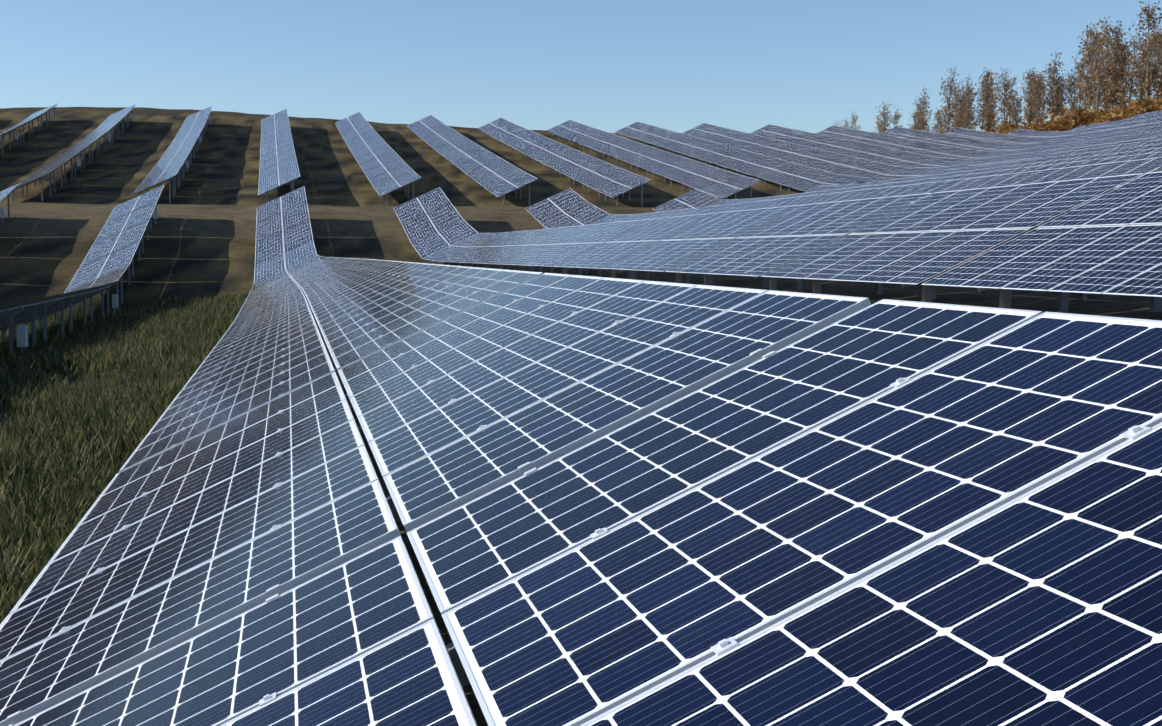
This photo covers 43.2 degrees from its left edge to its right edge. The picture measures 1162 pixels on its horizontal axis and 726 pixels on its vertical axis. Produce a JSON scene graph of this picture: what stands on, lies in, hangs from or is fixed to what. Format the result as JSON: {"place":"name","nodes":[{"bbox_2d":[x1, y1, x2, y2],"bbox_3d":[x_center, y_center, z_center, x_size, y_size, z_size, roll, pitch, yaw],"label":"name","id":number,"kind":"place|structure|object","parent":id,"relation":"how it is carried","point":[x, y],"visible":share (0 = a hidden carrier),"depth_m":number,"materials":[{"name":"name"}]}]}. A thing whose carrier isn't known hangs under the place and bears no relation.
{"place":"outdoors","nodes":[
{"label":"outdoors","id":0,"kind":"place"},
{"bbox_2d":[0,107,1161,725],"bbox_3d":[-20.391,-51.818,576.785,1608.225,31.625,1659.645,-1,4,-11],"label":"ground","id":1,"kind":"structure","parent":0,"point":[200,243],"depth_m":103.72,"materials":[{"name":"brown soil"}]},
{"bbox_2d":[0,291,248,623],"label":"grass tufts","id":2,"kind":"object","parent":1,"relation":"on","point":[59,450],"visible":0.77,"depth_m":21.12,"materials":[{"name":"green plant"}]},
{"bbox_2d":[0,105,1161,686],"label":"solar panel supports","id":3,"kind":"object","parent":1,"relation":"on","point":[54,309],"visible":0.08,"depth_m":50.49,"materials":[{"name":"metal"}]},
{"bbox_2d":[0,112,1100,352],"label":"string inverters","id":4,"kind":"structure","parent":3,"relation":"on","point":[22,336],"depth_m":64.21,"materials":[{"name":"metal"}]},
{"bbox_2d":[0,103,1161,725],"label":"solar panels","id":5,"kind":"object","parent":3,"relation":"on","point":[1040,607],"visible":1,"depth_m":4.21,"materials":[{"name":"blue glass"}]},
{"bbox_2d":[0,257,1161,725],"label":"module frames","id":6,"kind":"structure","parent":3,"relation":"on","point":[724,645],"depth_m":4.40,"materials":[{"name":"metal"}]},
{"bbox_2d":[841,118,850,135],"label":"tree","id":7,"kind":"object","parent":1,"relation":"on","point":[846,125],"visible":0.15,"depth_m":401.42,"materials":[{"name":"brown plant"}]},
{"bbox_2d":[850,114,860,129],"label":"tree","id":8,"kind":"object","parent":1,"relation":"on","point":[854,119],"visible":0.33,"depth_m":389.93,"materials":[{"name":"brown plant"}]},
{"bbox_2d":[872,116,883,132],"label":"tree","id":9,"kind":"object","parent":1,"relation":"on","point":[878,127],"visible":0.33,"depth_m":380.63,"materials":[{"name":"brown plant"}]},
{"bbox_2d":[875,102,890,133],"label":"tree","id":10,"kind":"object","parent":1,"relation":"on","point":[884,128],"visible":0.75,"depth_m":375.76,"materials":[{"name":"brown plant"}]},
{"bbox_2d":[876,111,892,132],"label":"tree","id":11,"kind":"object","parent":1,"relation":"on","point":[885,120],"visible":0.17,"depth_m":393.54,"materials":[{"name":"brown plant"}]},
{"bbox_2d":[889,107,902,135],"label":"tree","id":12,"kind":"object","parent":1,"relation":"on","point":[895,117],"visible":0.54,"depth_m":370.74,"materials":[{"name":"brown plant"}]},
{"bbox_2d":[908,109,921,132],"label":"tree","id":13,"kind":"object","parent":1,"relation":"on","point":[914,117],"visible":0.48,"depth_m":353.26,"materials":[{"name":"brown plant"}]},
{"bbox_2d":[915,102,927,130],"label":"tree","id":14,"kind":"object","parent":1,"relation":"on","point":[919,115],"visible":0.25,"depth_m":367.25,"materials":[{"name":"brown plant"}]},
{"bbox_2d":[913,86,933,136],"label":"tree","id":15,"kind":"object","parent":1,"relation":"on","point":[922,124],"visible":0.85,"depth_m":346.43,"materials":[{"name":"brown plant"}]},
{"bbox_2d":[930,108,943,133],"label":"tree","id":16,"kind":"object","parent":1,"relation":"on","point":[934,119],"visible":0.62,"depth_m":357.73,"materials":[{"name":"brown plant"}]},
{"bbox_2d":[931,114,944,132],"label":"tree","id":17,"kind":"object","parent":1,"relation":"on","point":[934,129],"visible":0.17,"depth_m":383.42,"materials":[{"name":"brown plant"}]},
{"bbox_2d":[941,106,949,131],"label":"tree","id":18,"kind":"object","parent":1,"relation":"on","point":[945,119],"visible":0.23,"depth_m":363.73,"materials":[{"name":"brown plant"}]},
{"bbox_2d":[936,66,963,132],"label":"tree","id":19,"kind":"object","parent":1,"relation":"on","point":[948,113],"visible":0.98,"depth_m":327.84,"materials":[{"name":"brown plant"}]},
{"bbox_2d":[948,81,964,130],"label":"tree","id":20,"kind":"object","parent":1,"relation":"on","point":[956,107],"visible":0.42,"depth_m":354.31,"materials":[{"name":"brown plant"}]},
{"bbox_2d":[950,97,962,127],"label":"tree","id":21,"kind":"object","parent":1,"relation":"on","point":[957,115],"visible":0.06,"depth_m":358.06,"materials":[{"name":"brown plant"}]},
{"bbox_2d":[954,102,967,129],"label":"tree","id":22,"kind":"object","parent":1,"relation":"on","point":[959,112],"visible":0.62,"depth_m":342.89,"materials":[{"name":"brown plant"}]},
{"bbox_2d":[956,90,980,137],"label":"tree","id":23,"kind":"object","parent":1,"relation":"on","point":[966,109],"visible":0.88,"depth_m":337.06,"materials":[{"name":"brown plant"}]},
{"bbox_2d":[957,82,979,126],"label":"tree","id":24,"kind":"object","parent":1,"relation":"on","point":[964,104],"visible":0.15,"depth_m":355.12,"materials":[{"name":"brown plant"}]},
{"bbox_2d":[957,75,980,128],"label":"tree","id":25,"kind":"object","parent":1,"relation":"on","point":[968,92],"visible":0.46,"depth_m":342.36,"materials":[{"name":"brown plant"}]},
{"bbox_2d":[974,80,994,131],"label":"tree","id":26,"kind":"object","parent":1,"relation":"on","point":[983,105],"visible":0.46,"depth_m":328.58,"materials":[{"name":"brown plant"}]},
{"bbox_2d":[972,68,999,131],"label":"tree","id":27,"kind":"object","parent":1,"relation":"on","point":[984,99],"visible":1,"depth_m":323.07,"materials":[{"name":"brown plant"}]},
{"bbox_2d":[976,72,1000,131],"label":"tree","id":28,"kind":"object","parent":1,"relation":"on","point":[988,97],"visible":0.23,"depth_m":337.36,"materials":[{"name":"brown plant"}]},
{"bbox_2d":[981,85,1006,132],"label":"tree","id":29,"kind":"object","parent":1,"relation":"on","point":[996,94],"visible":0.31,"depth_m":349.34,"materials":[{"name":"brown plant"}]},
{"bbox_2d":[995,67,1016,127],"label":"tree","id":30,"kind":"object","parent":1,"relation":"on","point":[1004,99],"visible":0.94,"depth_m":313.15,"materials":[{"name":"brown plant"}]},
{"bbox_2d":[990,118,1027,132],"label":"shrub","id":31,"kind":"object","parent":1,"relation":"on","point":[1002,129],"visible":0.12,"depth_m":305.01,"materials":[{"name":"brown plant"}]},
{"bbox_2d":[1003,126,1021,134],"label":"shrub","id":32,"kind":"object","parent":1,"relation":"on","point":[1008,128],"visible":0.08,"depth_m":292.19,"materials":[{"name":"brown plant"}]},
{"bbox_2d":[1001,72,1024,125],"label":"tree","id":33,"kind":"object","parent":1,"relation":"on","point":[1013,83],"visible":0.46,"depth_m":331.63,"materials":[{"name":"brown plant"}]},
{"bbox_2d":[1007,92,1022,126],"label":"tree","id":34,"kind":"object","parent":1,"relation":"on","point":[1014,115],"visible":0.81,"depth_m":325.66,"materials":[{"name":"brown plant"}]},
{"bbox_2d":[1009,93,1023,125],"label":"tree","id":35,"kind":"object","parent":1,"relation":"on","point":[1018,108],"visible":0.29,"depth_m":342.80,"materials":[{"name":"brown plant"}]},
{"bbox_2d":[1017,74,1039,121],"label":"tree","id":36,"kind":"object","parent":1,"relation":"on","point":[1028,99],"visible":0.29,"depth_m":317.46,"materials":[{"name":"brown plant"}]},
{"bbox_2d":[1019,67,1041,121],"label":"tree","id":37,"kind":"object","parent":1,"relation":"on","point":[1028,114],"visible":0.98,"depth_m":301.94,"materials":[{"name":"brown plant"}]},
{"bbox_2d":[1022,121,1043,131],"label":"shrub","id":38,"kind":"object","parent":1,"relation":"on","point":[1034,124],"visible":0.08,"depth_m":283.99,"materials":[{"name":"brown plant"}]},
{"bbox_2d":[1024,70,1046,120],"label":"tree","id":39,"kind":"object","parent":1,"relation":"on","point":[1039,97],"visible":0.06,"depth_m":333.89,"materials":[{"name":"brown plant"}]},
{"bbox_2d":[1025,69,1047,122],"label":"tree","id":40,"kind":"object","parent":1,"relation":"on","point":[1037,107],"visible":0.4,"depth_m":308.97,"materials":[{"name":"brown plant"}]},
{"bbox_2d":[1029,76,1044,124],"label":"tree","id":41,"kind":"object","parent":1,"relation":"on","point":[1038,115],"visible":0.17,"depth_m":320.13,"materials":[{"name":"brown plant"}]},
{"bbox_2d":[1037,117,1048,126],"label":"shrub","id":42,"kind":"object","parent":1,"relation":"on","point":[1041,119],"visible":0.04,"depth_m":280.93,"materials":[{"name":"brown plant"}]},
{"bbox_2d":[1037,70,1051,124],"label":"tree","id":43,"kind":"object","parent":1,"relation":"on","point":[1043,82],"visible":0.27,"depth_m":327.02,"materials":[{"name":"brown plant"}]},
{"bbox_2d":[1036,51,1070,118],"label":"tree","id":44,"kind":"object","parent":1,"relation":"on","point":[1052,109],"visible":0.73,"depth_m":307.15,"materials":[{"name":"brown plant"}]},
{"bbox_2d":[1041,123,1065,130],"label":"shrub","id":45,"kind":"object","parent":1,"relation":"on","point":[1056,128],"visible":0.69,"depth_m":270.74,"materials":[{"name":"brown plant"}]},
{"bbox_2d":[1036,114,1072,127],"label":"shrub","id":46,"kind":"object","parent":1,"relation":"on","point":[1052,116],"visible":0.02,"depth_m":279.27,"materials":[{"name":"brown plant"}]},
{"bbox_2d":[1044,115,1069,130],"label":"shrub","id":47,"kind":"object","parent":1,"relation":"on","point":[1057,122],"visible":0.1,"depth_m":273.92,"materials":[{"name":"brown plant"}]},
{"bbox_2d":[1047,81,1066,115],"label":"tree","id":48,"kind":"object","parent":1,"relation":"on","point":[1056,99],"visible":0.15,"depth_m":316.44,"materials":[{"name":"brown plant"}]},
{"bbox_2d":[1050,60,1071,117],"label":"tree","id":49,"kind":"object","parent":1,"relation":"on","point":[1057,94],"visible":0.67,"depth_m":306.94,"materials":[{"name":"brown plant"}]},
{"bbox_2d":[1060,65,1079,108],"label":"tree","id":50,"kind":"object","parent":1,"relation":"on","point":[1069,92],"visible":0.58,"depth_m":305.02,"materials":[{"name":"brown plant"}]},
{"bbox_2d":[1062,73,1082,112],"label":"tree","id":51,"kind":"object","parent":1,"relation":"on","point":[1072,95],"visible":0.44,"depth_m":305.10,"materials":[{"name":"brown plant"}]},
{"bbox_2d":[1047,105,1102,128],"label":"shrub","id":52,"kind":"object","parent":1,"relation":"on","point":[1064,123],"visible":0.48,"depth_m":265.02,"materials":[{"name":"brown plant"}]},
{"bbox_2d":[1069,120,1089,128],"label":"shrub","id":53,"kind":"object","parent":1,"relation":"on","point":[1073,126],"visible":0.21,"depth_m":264.28,"materials":[{"name":"brown plant"}]},
{"bbox_2d":[1071,54,1088,113],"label":"tree","id":54,"kind":"object","parent":1,"relation":"on","point":[1079,93],"visible":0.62,"depth_m":287.05,"materials":[{"name":"brown plant"}]},
{"bbox_2d":[1059,104,1101,123],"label":"shrub","id":55,"kind":"object","parent":1,"relation":"on","point":[1076,110],"visible":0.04,"depth_m":274.51,"materials":[{"name":"brown plant"}]},
{"bbox_2d":[1066,41,1096,108],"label":"tree","id":56,"kind":"object","parent":1,"relation":"on","point":[1082,76],"visible":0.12,"depth_m":293.90,"materials":[{"name":"brown plant"}]},
{"bbox_2d":[1073,108,1095,125],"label":"shrub","id":57,"kind":"object","parent":1,"relation":"on","point":[1082,113],"visible":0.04,"depth_m":264.75,"materials":[{"name":"brown plant"}]},
{"bbox_2d":[1077,109,1103,124],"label":"shrub","id":58,"kind":"object","parent":1,"relation":"on","point":[1093,117],"visible":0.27,"depth_m":262.62,"materials":[{"name":"brown plant"}]},
{"bbox_2d":[1075,23,1107,112],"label":"tree","id":59,"kind":"object","parent":1,"relation":"on","point":[1084,69],"visible":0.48,"depth_m":283.70,"materials":[{"name":"brown plant"}]},
{"bbox_2d":[1080,34,1109,108],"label":"tree","id":60,"kind":"object","parent":1,"relation":"on","point":[1092,70],"visible":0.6,"depth_m":271.87,"materials":[{"name":"brown plant"}]},
{"bbox_2d":[1088,113,1102,125],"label":"shrub","id":61,"kind":"object","parent":1,"relation":"on","point":[1096,121],"visible":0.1,"depth_m":259.06,"materials":[{"name":"brown plant"}]},
{"bbox_2d":[1085,21,1125,109],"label":"tree","id":62,"kind":"object","parent":1,"relation":"on","point":[1099,77],"visible":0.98,"depth_m":266.43,"materials":[{"name":"brown plant"}]},
{"bbox_2d":[1096,50,1114,112],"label":"tree","id":63,"kind":"object","parent":1,"relation":"on","point":[1102,87],"visible":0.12,"depth_m":295.71,"materials":[{"name":"brown plant"}]},
{"bbox_2d":[1089,14,1132,112],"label":"tree","id":64,"kind":"object","parent":1,"relation":"on","point":[1100,38],"visible":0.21,"depth_m":287.12,"materials":[{"name":"brown plant"}]},
{"bbox_2d":[1096,48,1125,109],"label":"tree","id":65,"kind":"object","parent":1,"relation":"on","point":[1106,97],"visible":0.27,"depth_m":276.99,"materials":[{"name":"brown plant"}]},
{"bbox_2d":[1096,21,1134,110],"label":"tree","id":66,"kind":"object","parent":1,"relation":"on","point":[1115,31],"visible":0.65,"depth_m":276.01,"materials":[{"name":"brown plant"}]},
{"bbox_2d":[1102,38,1128,109],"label":"tree","id":67,"kind":"object","parent":1,"relation":"on","point":[1114,93],"visible":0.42,"depth_m":276.13,"materials":[{"name":"brown plant"}]},
{"bbox_2d":[1098,105,1137,122],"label":"shrub","id":68,"kind":"object","parent":1,"relation":"on","point":[1107,119],"visible":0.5,"depth_m":250.52,"materials":[{"name":"brown plant"}]},
{"bbox_2d":[1107,40,1136,104],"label":"tree","id":69,"kind":"object","parent":1,"relation":"on","point":[1122,89],"visible":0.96,"depth_m":265.60,"materials":[{"name":"brown plant"}]},
{"bbox_2d":[1109,38,1136,108],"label":"tree","id":70,"kind":"object","parent":1,"relation":"on","point":[1125,70],"visible":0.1,"depth_m":287.53,"materials":[{"name":"brown plant"}]},
{"bbox_2d":[1106,91,1157,119],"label":"shrub","id":71,"kind":"object","parent":1,"relation":"on","point":[1126,115],"visible":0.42,"depth_m":242.88,"materials":[{"name":"brown plant"}]},
{"bbox_2d":[1124,28,1146,105],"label":"tree","id":72,"kind":"object","parent":1,"relation":"on","point":[1133,74],"visible":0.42,"depth_m":298.14,"materials":[{"name":"brown plant"}]},
{"bbox_2d":[1112,92,1160,116],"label":"shrub","id":73,"kind":"object","parent":1,"relation":"on","point":[1147,109],"visible":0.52,"depth_m":237.27,"materials":[{"name":"brown plant"}]},
{"bbox_2d":[1130,36,1154,99],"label":"tree","id":74,"kind":"object","parent":1,"relation":"on","point":[1138,70],"visible":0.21,"depth_m":298.52,"materials":[{"name":"brown plant"}]},
{"bbox_2d":[1125,29,1161,103],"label":"tree","id":75,"kind":"object","parent":1,"relation":"on","point":[1153,86],"visible":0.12,"depth_m":285.12,"materials":[{"name":"brown plant"}]},
{"bbox_2d":[1131,49,1156,100],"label":"tree","id":76,"kind":"object","parent":1,"relation":"on","point":[1140,90],"visible":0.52,"depth_m":279.86,"materials":[{"name":"brown plant"}]},
{"bbox_2d":[1130,1,1161,98],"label":"tree","id":77,"kind":"object","parent":1,"relation":"on","point":[1149,76],"visible":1,"depth_m":258.68,"materials":[{"name":"brown plant"}]},
{"bbox_2d":[1142,96,1161,115],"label":"shrub","id":78,"kind":"object","parent":1,"relation":"on","point":[1159,100],"visible":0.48,"depth_m":235.53,"materials":[{"name":"brown plant"}]},
{"bbox_2d":[1143,30,1161,102],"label":"tree","id":79,"kind":"object","parent":1,"relation":"on","point":[1156,94],"visible":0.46,"depth_m":263.73,"materials":[{"name":"brown plant"}]},
{"bbox_2d":[0,0,1161,137],"label":"sky","id":80,"kind":"structure","parent":0,"point":[610,66],"materials":[{"name":"blue"}]}
]}

